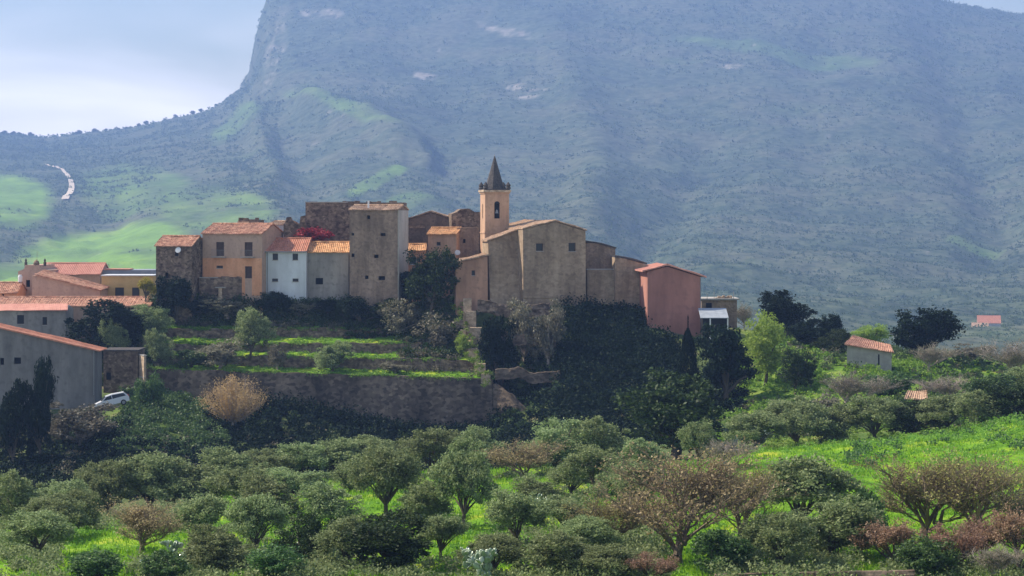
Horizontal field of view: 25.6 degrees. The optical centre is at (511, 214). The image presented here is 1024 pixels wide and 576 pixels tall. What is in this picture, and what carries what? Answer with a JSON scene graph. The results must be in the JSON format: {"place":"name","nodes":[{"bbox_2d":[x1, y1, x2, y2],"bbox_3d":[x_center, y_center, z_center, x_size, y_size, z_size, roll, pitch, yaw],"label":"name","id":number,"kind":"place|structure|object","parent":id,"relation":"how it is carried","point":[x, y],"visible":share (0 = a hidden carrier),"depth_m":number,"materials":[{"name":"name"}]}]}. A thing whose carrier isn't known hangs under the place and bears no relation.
{"place":"outdoors","nodes":[
{"label":"outdoors","id":0,"kind":"place"},
{"bbox_2d":[0,0,1023,357],"bbox_3d":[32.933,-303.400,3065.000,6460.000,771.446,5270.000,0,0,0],"label":"mountain","id":1,"kind":"structure","parent":0,"point":[114,244],"depth_m":3401.49,"materials":[{"name":"green plant"}]},
{"bbox_2d":[0,0,1023,354],"bbox_3d":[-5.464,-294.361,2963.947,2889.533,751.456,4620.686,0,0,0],"label":"scrub","id":2,"kind":"object","parent":1,"relation":"on","point":[56,146],"visible":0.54,"depth_m":3203.76,"materials":[{"name":"green plant"}]},
{"bbox_2d":[0,302,1023,575],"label":"ground","id":3,"kind":"structure","parent":0,"point":[480,318],"depth_m":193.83,"materials":[{"name":"green plant"}]},
{"bbox_2d":[0,378,36,466],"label":"evergreen tree","id":4,"kind":"object","parent":3,"relation":"on","point":[14,415],"visible":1,"depth_m":241.73,"materials":[{"name":"green plant"}]},
{"bbox_2d":[0,468,50,528],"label":"olive tree","id":5,"kind":"object","parent":3,"relation":"on","point":[18,493],"visible":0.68,"depth_m":148.42,"materials":[{"name":"green plant"}]},
{"bbox_2d":[0,303,72,338],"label":"pink roof house","id":6,"kind":"structure","parent":3,"relation":"on","point":[44,318],"depth_m":293.00,"materials":[{"name":"clear paint"}]},
{"bbox_2d":[0,508,79,555],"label":"olive tree","id":7,"kind":"object","parent":3,"relation":"on","point":[38,524],"visible":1,"depth_m":123.44,"materials":[{"name":"green plant"}]},
{"bbox_2d":[22,354,58,453],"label":"evergreen tree","id":8,"kind":"object","parent":3,"relation":"on","point":[42,394],"visible":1,"depth_m":242.30,"materials":[{"name":"green plant"}]},
{"bbox_2d":[0,323,106,409],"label":"warehouse","id":9,"kind":"structure","parent":3,"relation":"on","point":[77,365],"depth_m":268.00,"materials":[{"name":"grey"}]},
{"bbox_2d":[13,492,94,524],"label":"olive tree","id":10,"kind":"object","parent":3,"relation":"on","point":[68,508],"visible":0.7,"depth_m":141.82,"materials":[{"name":"green plant"}]},
{"bbox_2d":[32,269,108,295],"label":"slant roof house","id":11,"kind":"structure","parent":3,"relation":"on","point":[45,282],"depth_m":308.00,"materials":[{"name":"paint"}]},
{"bbox_2d":[31,400,119,445],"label":"twiggy shrub","id":12,"kind":"object","parent":3,"relation":"on","point":[80,424],"visible":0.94,"depth_m":247.35,"materials":[{"name":"grey plant"}]},
{"bbox_2d":[0,296,152,338],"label":"long tiled house","id":13,"kind":"structure","parent":3,"relation":"on","point":[76,303],"depth_m":301.25,"materials":[{"name":"paint"}]},
{"bbox_2d":[66,548,126,575],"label":"bush","id":14,"kind":"object","parent":3,"relation":"on","point":[106,563],"visible":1,"depth_m":113.25,"materials":[{"name":"green plant"}]},
{"bbox_2d":[68,453,137,512],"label":"olive tree","id":15,"kind":"object","parent":3,"relation":"on","point":[101,475],"visible":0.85,"depth_m":174.99,"materials":[{"name":"green plant"}]},
{"bbox_2d":[61,298,146,362],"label":"evergreen tree","id":16,"kind":"object","parent":3,"relation":"on","point":[126,318],"visible":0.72,"depth_m":286.85,"materials":[{"name":"green plant"}]},
{"bbox_2d":[103,347,145,392],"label":"dark annex","id":17,"kind":"object","parent":3,"relation":"on","point":[120,366],"visible":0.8,"depth_m":276.00,"materials":[{"name":"stone"}]},
{"bbox_2d":[97,493,190,550],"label":"bare tree","id":18,"kind":"object","parent":3,"relation":"on","point":[137,520],"visible":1,"depth_m":124.37,"materials":[{"name":"brown plant"}]},
{"bbox_2d":[112,449,195,507],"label":"olive tree","id":19,"kind":"object","parent":3,"relation":"on","point":[151,470],"visible":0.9,"depth_m":176.50,"materials":[{"name":"green plant"}]},
{"bbox_2d":[41,385,277,457],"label":"brambles","id":20,"kind":"object","parent":3,"relation":"on","point":[174,414],"visible":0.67,"depth_m":253.71,"materials":[{"name":"green plant"}]},
{"bbox_2d":[139,549,192,575],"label":"bush","id":21,"kind":"object","parent":3,"relation":"on","point":[156,564],"visible":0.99,"depth_m":112.58,"materials":[{"name":"green plant"}]},
{"bbox_2d":[152,275,193,324],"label":"evergreen tree","id":22,"kind":"object","parent":3,"relation":"on","point":[173,293],"visible":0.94,"depth_m":297.63,"materials":[{"name":"green plant"}]},
{"bbox_2d":[154,235,201,323],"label":"tower house","id":23,"kind":"structure","parent":3,"relation":"on","point":[179,256],"depth_m":299.57,"materials":[{"name":"stone"}]},
{"bbox_2d":[160,493,232,535],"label":"olive tree","id":24,"kind":"object","parent":3,"relation":"on","point":[203,510],"visible":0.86,"depth_m":131.03,"materials":[{"name":"green plant"}]},
{"bbox_2d":[176,522,254,572],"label":"olive tree","id":25,"kind":"object","parent":3,"relation":"on","point":[214,543],"visible":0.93,"depth_m":116.39,"materials":[{"name":"green plant"}]},
{"bbox_2d":[196,445,268,481],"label":"olive tree","id":26,"kind":"object","parent":3,"relation":"on","point":[230,459],"visible":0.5,"depth_m":185.31,"materials":[{"name":"green plant"}]},
{"bbox_2d":[198,371,271,424],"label":"golden tree","id":27,"kind":"object","parent":3,"relation":"on","point":[232,411],"visible":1,"depth_m":261.33,"materials":[{"name":"brown plant"}]},
{"bbox_2d":[197,461,279,499],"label":"olive tree","id":28,"kind":"object","parent":3,"relation":"on","point":[226,486],"visible":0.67,"depth_m":157.45,"materials":[{"name":"green plant"}]},
{"bbox_2d":[201,223,282,314],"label":"orange house","id":29,"kind":"structure","parent":3,"relation":"on","point":[233,249],"depth_m":300.84,"materials":[{"name":"paint"}]},
{"bbox_2d":[217,491,293,547],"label":"olive tree","id":30,"kind":"object","parent":3,"relation":"on","point":[253,516],"visible":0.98,"depth_m":125.68,"materials":[{"name":"green plant"}]},
{"bbox_2d":[236,473,308,520],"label":"olive tree","id":31,"kind":"object","parent":3,"relation":"on","point":[253,486],"visible":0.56,"depth_m":151.48,"materials":[{"name":"green plant"}]},
{"bbox_2d":[244,542,309,575],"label":"bush","id":32,"kind":"object","parent":3,"relation":"on","point":[276,559],"visible":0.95,"depth_m":112.25,"materials":[{"name":"green plant"}]},
{"bbox_2d":[0,338,570,516],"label":"undergrowth","id":33,"kind":"object","parent":3,"relation":"on","point":[342,422],"visible":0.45,"depth_m":262.96,"materials":[{"name":"green plant"}]},
{"bbox_2d":[265,237,311,303],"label":"white house","id":34,"kind":"structure","parent":3,"relation":"on","point":[286,265],"depth_m":300.83,"materials":[{"name":"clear paint"}]},
{"bbox_2d":[170,337,425,344],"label":"terrace","id":35,"kind":"structure","parent":3,"relation":"on","point":[180,340],"depth_m":295.17,"materials":[{"name":"green plant"}]},
{"bbox_2d":[164,327,396,344],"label":"terrace wall","id":36,"kind":"structure","parent":35,"relation":"on","point":[214,333],"depth_m":296.94,"materials":[{"name":"stone"}]},
{"bbox_2d":[269,510,327,561],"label":"evergreen tree","id":37,"kind":"object","parent":3,"relation":"on","point":[312,527],"visible":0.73,"depth_m":119.80,"materials":[{"name":"green plant"}]},
{"bbox_2d":[273,441,329,475],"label":"olive tree","id":38,"kind":"object","parent":3,"relation":"on","point":[302,453],"visible":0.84,"depth_m":188.84,"materials":[{"name":"green plant"}]},
{"bbox_2d":[146,368,492,426],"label":"retaining wall","id":39,"kind":"structure","parent":3,"relation":"on","point":[461,400],"depth_m":281.21,"materials":[{"name":"grey stone"}]},
{"bbox_2d":[176,352,467,359],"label":"terrace","id":40,"kind":"structure","parent":3,"relation":"on","point":[394,355],"depth_m":289.55,"materials":[{"name":"green plant"}]},
{"bbox_2d":[232,305,276,360],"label":"olive tree","id":41,"kind":"object","parent":40,"relation":"on","point":[255,328],"visible":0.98,"depth_m":286.31,"materials":[{"name":"green plant"}]},
{"bbox_2d":[165,342,422,358],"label":"terrace wall","id":42,"kind":"structure","parent":40,"relation":"on","point":[380,348],"depth_m":291.95,"materials":[{"name":"stone"}]},
{"bbox_2d":[166,365,480,377],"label":"terrace","id":43,"kind":"structure","parent":3,"relation":"on","point":[342,370],"depth_m":284.93,"materials":[{"name":"green plant"}]},
{"bbox_2d":[166,355,473,373],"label":"terrace wall","id":44,"kind":"structure","parent":43,"relation":"on","point":[374,364],"depth_m":286.93,"materials":[{"name":"stone"}]},
{"bbox_2d":[146,324,494,381],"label":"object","id":45,"kind":"object","parent":43,"relation":"on","point":[200,341],"visible":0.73,"depth_m":287.33,"materials":[{"name":"green plant"}]},
{"bbox_2d":[307,241,348,300],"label":"grey house","id":46,"kind":"structure","parent":3,"relation":"on","point":[327,269],"depth_m":301.50,"materials":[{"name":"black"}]},
{"bbox_2d":[293,481,367,524],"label":"olive tree","id":47,"kind":"object","parent":3,"relation":"on","point":[328,503],"visible":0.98,"depth_m":146.03,"materials":[{"name":"green plant"}]},
{"bbox_2d":[102,291,559,403],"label":"slope shrubs","id":48,"kind":"object","parent":3,"relation":"on","point":[414,339],"visible":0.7,"depth_m":296.75,"materials":[{"name":"green plant"}]},
{"bbox_2d":[309,513,377,563],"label":"olive tree","id":49,"kind":"object","parent":3,"relation":"on","point":[337,528],"visible":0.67,"depth_m":117.27,"materials":[{"name":"green plant"}]},
{"bbox_2d":[305,201,406,240],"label":"building","id":50,"kind":"structure","parent":3,"relation":"on","point":[333,217],"depth_m":311.00,"materials":[{"name":"stone"}]},
{"bbox_2d":[17,293,718,503],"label":"slope greenery","id":51,"kind":"object","parent":3,"relation":"on","point":[335,433],"visible":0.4,"depth_m":277.28,"materials":[{"name":"green plant"}]},
{"bbox_2d":[348,201,408,329],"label":"tall brown house","id":52,"kind":"structure","parent":3,"relation":"on","point":[378,242],"depth_m":298.57,"materials":[{"name":"paint"}]},
{"bbox_2d":[343,444,426,512],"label":"olive tree","id":53,"kind":"object","parent":3,"relation":"on","point":[390,468],"visible":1,"depth_m":150.99,"materials":[{"name":"green plant"}]},
{"bbox_2d":[339,506,433,569],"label":"evergreen tree","id":54,"kind":"object","parent":3,"relation":"on","point":[388,542],"visible":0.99,"depth_m":115.31,"materials":[{"name":"green plant"}]},
{"bbox_2d":[393,479,455,519],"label":"olive tree","id":55,"kind":"object","parent":3,"relation":"on","point":[422,499],"visible":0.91,"depth_m":146.85,"materials":[{"name":"green plant"}]},
{"bbox_2d":[398,425,465,471],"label":"olive tree","id":56,"kind":"object","parent":3,"relation":"on","point":[431,442],"visible":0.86,"depth_m":190.74,"materials":[{"name":"green plant"}]},
{"bbox_2d":[403,245,462,318],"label":"evergreen tree","id":57,"kind":"object","parent":3,"relation":"on","point":[425,275],"visible":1,"depth_m":295.65,"materials":[{"name":"green plant"}]},
{"bbox_2d":[414,512,470,555],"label":"olive tree","id":58,"kind":"object","parent":3,"relation":"on","point":[440,529],"visible":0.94,"depth_m":121.30,"materials":[{"name":"green plant"}]},
{"bbox_2d":[424,440,499,523],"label":"olive tree","id":59,"kind":"object","parent":3,"relation":"on","point":[457,472],"visible":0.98,"depth_m":145.46,"materials":[{"name":"green plant"}]},
{"bbox_2d":[451,532,526,567],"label":"olive tree","id":60,"kind":"object","parent":3,"relation":"on","point":[505,546],"visible":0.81,"depth_m":115.40,"materials":[{"name":"green plant"}]},
{"bbox_2d":[478,154,510,253],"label":"bell tower","id":61,"kind":"structure","parent":3,"relation":"on","point":[494,191],"depth_m":305.56,"materials":[{"name":"paint"}]},
{"bbox_2d":[476,312,518,385],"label":"evergreen tree","id":62,"kind":"object","parent":3,"relation":"on","point":[497,354],"visible":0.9,"depth_m":284.35,"materials":[{"name":"green plant"}]},
{"bbox_2d":[0,460,1023,575],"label":"grove undergrowth","id":63,"kind":"object","parent":3,"relation":"on","point":[313,567],"visible":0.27,"depth_m":116.57,"materials":[{"name":"green plant"}]},
{"bbox_2d":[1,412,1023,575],"bbox_3d":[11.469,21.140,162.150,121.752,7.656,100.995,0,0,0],"label":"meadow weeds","id":64,"kind":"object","parent":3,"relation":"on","point":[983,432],"visible":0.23,"depth_m":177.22,"materials":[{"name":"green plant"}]},
{"bbox_2d":[482,485,555,539],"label":"olive tree","id":65,"kind":"object","parent":3,"relation":"on","point":[506,509],"visible":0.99,"depth_m":127.02,"materials":[{"name":"green plant"}]},
{"bbox_2d":[474,437,571,477],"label":"bare tree","id":66,"kind":"object","parent":3,"relation":"on","point":[497,455],"visible":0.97,"depth_m":183.35,"materials":[{"name":"brown plant"}]},
{"bbox_2d":[45,296,1023,480],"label":"slope scrub","id":67,"kind":"object","parent":3,"relation":"on","point":[282,325],"visible":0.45,"depth_m":287.09,"materials":[{"name":"green plant"}]},
{"bbox_2d":[527,298,566,367],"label":"twiggy shrub","id":68,"kind":"object","parent":3,"relation":"on","point":[551,329],"visible":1,"depth_m":285.34,"materials":[{"name":"grey plant"}]},
{"bbox_2d":[450,219,646,315],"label":"church","id":69,"kind":"structure","parent":3,"relation":"on","point":[532,262],"depth_m":298.11,"materials":[{"name":"paint"}]},
{"bbox_2d":[516,529,593,572],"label":"olive tree","id":70,"kind":"object","parent":3,"relation":"on","point":[551,554],"visible":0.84,"depth_m":113.53,"materials":[{"name":"green plant"}]},
{"bbox_2d":[515,416,596,470],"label":"olive tree","id":71,"kind":"object","parent":3,"relation":"on","point":[545,433],"visible":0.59,"depth_m":191.57,"materials":[{"name":"green plant"}]},
{"bbox_2d":[554,441,631,496],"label":"olive tree","id":72,"kind":"object","parent":3,"relation":"on","point":[588,454],"visible":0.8,"depth_m":160.75,"materials":[{"name":"green plant"}]},
{"bbox_2d":[557,514,630,547],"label":"olive tree","id":73,"kind":"object","parent":3,"relation":"on","point":[591,530],"visible":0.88,"depth_m":120.29,"materials":[{"name":"green plant"}]},
{"bbox_2d":[570,415,636,461],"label":"olive tree","id":74,"kind":"object","parent":3,"relation":"on","point":[606,436],"visible":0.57,"depth_m":191.88,"materials":[{"name":"green plant"}]},
{"bbox_2d":[561,542,647,575],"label":"olive tree","id":75,"kind":"object","parent":3,"relation":"on","point":[598,556],"visible":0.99,"depth_m":112.27,"materials":[{"name":"green plant"}]},
{"bbox_2d":[557,475,663,545],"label":"bare tree","id":76,"kind":"object","parent":3,"relation":"on","point":[616,515],"visible":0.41,"depth_m":126.05,"materials":[{"name":"brown plant"}]},
{"bbox_2d":[489,292,752,467],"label":"thicket","id":77,"kind":"object","parent":3,"relation":"on","point":[640,348],"visible":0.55,"depth_m":280.32,"materials":[{"name":"green plant"}]},
{"bbox_2d":[634,263,706,336],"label":"pink house","id":78,"kind":"structure","parent":3,"relation":"on","point":[670,294],"depth_m":292.33,"materials":[{"name":"paint"}]},
{"bbox_2d":[611,366,734,461],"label":"evergreen tree","id":79,"kind":"object","parent":3,"relation":"on","point":[667,412],"visible":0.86,"depth_m":214.68,"materials":[{"name":"green plant"}]},
{"bbox_2d":[581,435,805,563],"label":"bare tree","id":80,"kind":"object","parent":3,"relation":"on","point":[713,487],"visible":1,"depth_m":120.18,"materials":[{"name":"brown plant"}]},
{"bbox_2d":[690,528,760,575],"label":"bush","id":81,"kind":"object","parent":3,"relation":"on","point":[717,543],"visible":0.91,"depth_m":115.05,"materials":[{"name":"green plant"}]},
{"bbox_2d":[694,321,759,399],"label":"evergreen tree","id":82,"kind":"object","parent":3,"relation":"on","point":[724,352],"visible":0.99,"depth_m":260.94,"materials":[{"name":"green plant"}]},
{"bbox_2d":[690,447,786,537],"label":"bare tree","id":83,"kind":"object","parent":3,"relation":"on","point":[747,513],"visible":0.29,"depth_m":129.25,"materials":[{"name":"brown plant"}]},
{"bbox_2d":[480,329,1023,446],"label":"hillside bushes","id":84,"kind":"object","parent":3,"relation":"on","point":[957,359],"visible":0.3,"depth_m":280.40,"materials":[{"name":"green plant"}]},
{"bbox_2d":[718,411,792,450],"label":"olive tree","id":85,"kind":"object","parent":3,"relation":"on","point":[751,426],"visible":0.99,"depth_m":207.44,"materials":[{"name":"green plant"}]},
{"bbox_2d":[738,309,788,385],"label":"leafy tree","id":86,"kind":"object","parent":3,"relation":"on","point":[763,342],"visible":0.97,"depth_m":266.59,"materials":[{"name":"green plant"}]},
{"bbox_2d":[735,507,819,564],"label":"olive tree","id":87,"kind":"object","parent":3,"relation":"on","point":[769,531],"visible":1,"depth_m":116.15,"materials":[{"name":"green plant"}]},
{"bbox_2d":[758,289,817,335],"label":"evergreen tree","id":88,"kind":"object","parent":3,"relation":"on","point":[784,309],"visible":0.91,"depth_m":302.66,"materials":[{"name":"green plant"}]},
{"bbox_2d":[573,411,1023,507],"bbox_3d":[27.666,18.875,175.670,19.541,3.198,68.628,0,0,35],"label":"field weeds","id":89,"kind":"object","parent":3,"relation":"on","point":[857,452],"visible":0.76,"depth_m":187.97,"materials":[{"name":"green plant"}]},
{"bbox_2d":[751,394,846,446],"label":"olive tree","id":90,"kind":"object","parent":3,"relation":"on","point":[804,414],"visible":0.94,"depth_m":211.05,"materials":[{"name":"green plant"}]},
{"bbox_2d":[780,345,817,394],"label":"evergreen tree","id":91,"kind":"object","parent":3,"relation":"on","point":[799,371],"visible":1,"depth_m":261.30,"materials":[{"name":"green plant"}]},
{"bbox_2d":[742,452,869,515],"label":"olive tree","id":92,"kind":"object","parent":3,"relation":"on","point":[813,478],"visible":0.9,"depth_m":137.13,"materials":[{"name":"green plant"}]},
{"bbox_2d":[787,493,888,554],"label":"olive tree","id":93,"kind":"object","parent":3,"relation":"on","point":[839,523],"visible":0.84,"depth_m":120.92,"materials":[{"name":"green plant"}]},
{"bbox_2d":[817,369,907,403],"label":"bare tree","id":94,"kind":"object","parent":3,"relation":"on","point":[850,387],"visible":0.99,"depth_m":249.02,"materials":[{"name":"grey plant"}]},
{"bbox_2d":[715,327,1011,442],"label":"hillside weeds","id":95,"kind":"object","parent":3,"relation":"on","point":[896,363],"visible":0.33,"depth_m":267.73,"materials":[{"name":"green plant"}]},
{"bbox_2d":[844,335,893,371],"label":"stone hut","id":96,"kind":"object","parent":3,"relation":"on","point":[863,350],"visible":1,"depth_m":271.72,"materials":[{"name":"concrete"}]},
{"bbox_2d":[838,392,912,437],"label":"olive tree","id":97,"kind":"object","parent":3,"relation":"on","point":[885,410],"visible":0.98,"depth_m":212.95,"materials":[{"name":"green plant"}]},
{"bbox_2d":[847,515,920,560],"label":"reddish shrub","id":98,"kind":"object","parent":3,"relation":"on","point":[879,535],"visible":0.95,"depth_m":118.71,"materials":[{"name":"brown plant"}]},
{"bbox_2d":[843,451,1010,536],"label":"bare tree","id":99,"kind":"object","parent":3,"relation":"on","point":[903,490],"visible":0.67,"depth_m":133.06,"materials":[{"name":"brown plant"}]},
{"bbox_2d":[888,305,967,358],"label":"evergreen tree","id":100,"kind":"object","parent":3,"relation":"on","point":[935,326],"visible":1,"depth_m":293.93,"materials":[{"name":"green plant"}]},
{"bbox_2d":[893,532,962,575],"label":"bush","id":101,"kind":"object","parent":3,"relation":"on","point":[927,555],"visible":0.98,"depth_m":113.64,"materials":[{"name":"green plant"}]},
{"bbox_2d":[915,393,969,429],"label":"olive tree","id":102,"kind":"object","parent":3,"relation":"on","point":[938,406],"visible":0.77,"depth_m":211.53,"materials":[{"name":"green plant"}]},
{"bbox_2d":[877,446,1023,523],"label":"bare tree","id":103,"kind":"object","parent":3,"relation":"on","point":[995,484],"visible":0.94,"depth_m":130.78,"materials":[{"name":"brown plant"}]},
{"bbox_2d":[918,520,992,566],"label":"reddish shrub","id":104,"kind":"object","parent":3,"relation":"on","point":[965,543],"visible":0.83,"depth_m":116.74,"materials":[{"name":"brown plant"}]},
{"bbox_2d":[947,389,1017,422],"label":"olive tree","id":105,"kind":"object","parent":3,"relation":"on","point":[974,405],"visible":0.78,"depth_m":207.69,"materials":[{"name":"green plant"}]},
{"bbox_2d":[976,378,1023,415],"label":"evergreen tree","id":106,"kind":"object","parent":3,"relation":"on","point":[1003,399],"visible":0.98,"depth_m":207.79,"materials":[{"name":"green plant"}]},
{"bbox_2d":[979,500,1023,569],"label":"reddish shrub","id":107,"kind":"object","parent":3,"relation":"on","point":[1010,527],"visible":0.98,"depth_m":115.97,"materials":[{"name":"brown plant"}]},
{"bbox_2d":[0,0,1023,136],"label":"sky","id":108,"kind":"structure","parent":0,"point":[66,66],"materials":[{"name":"white"}]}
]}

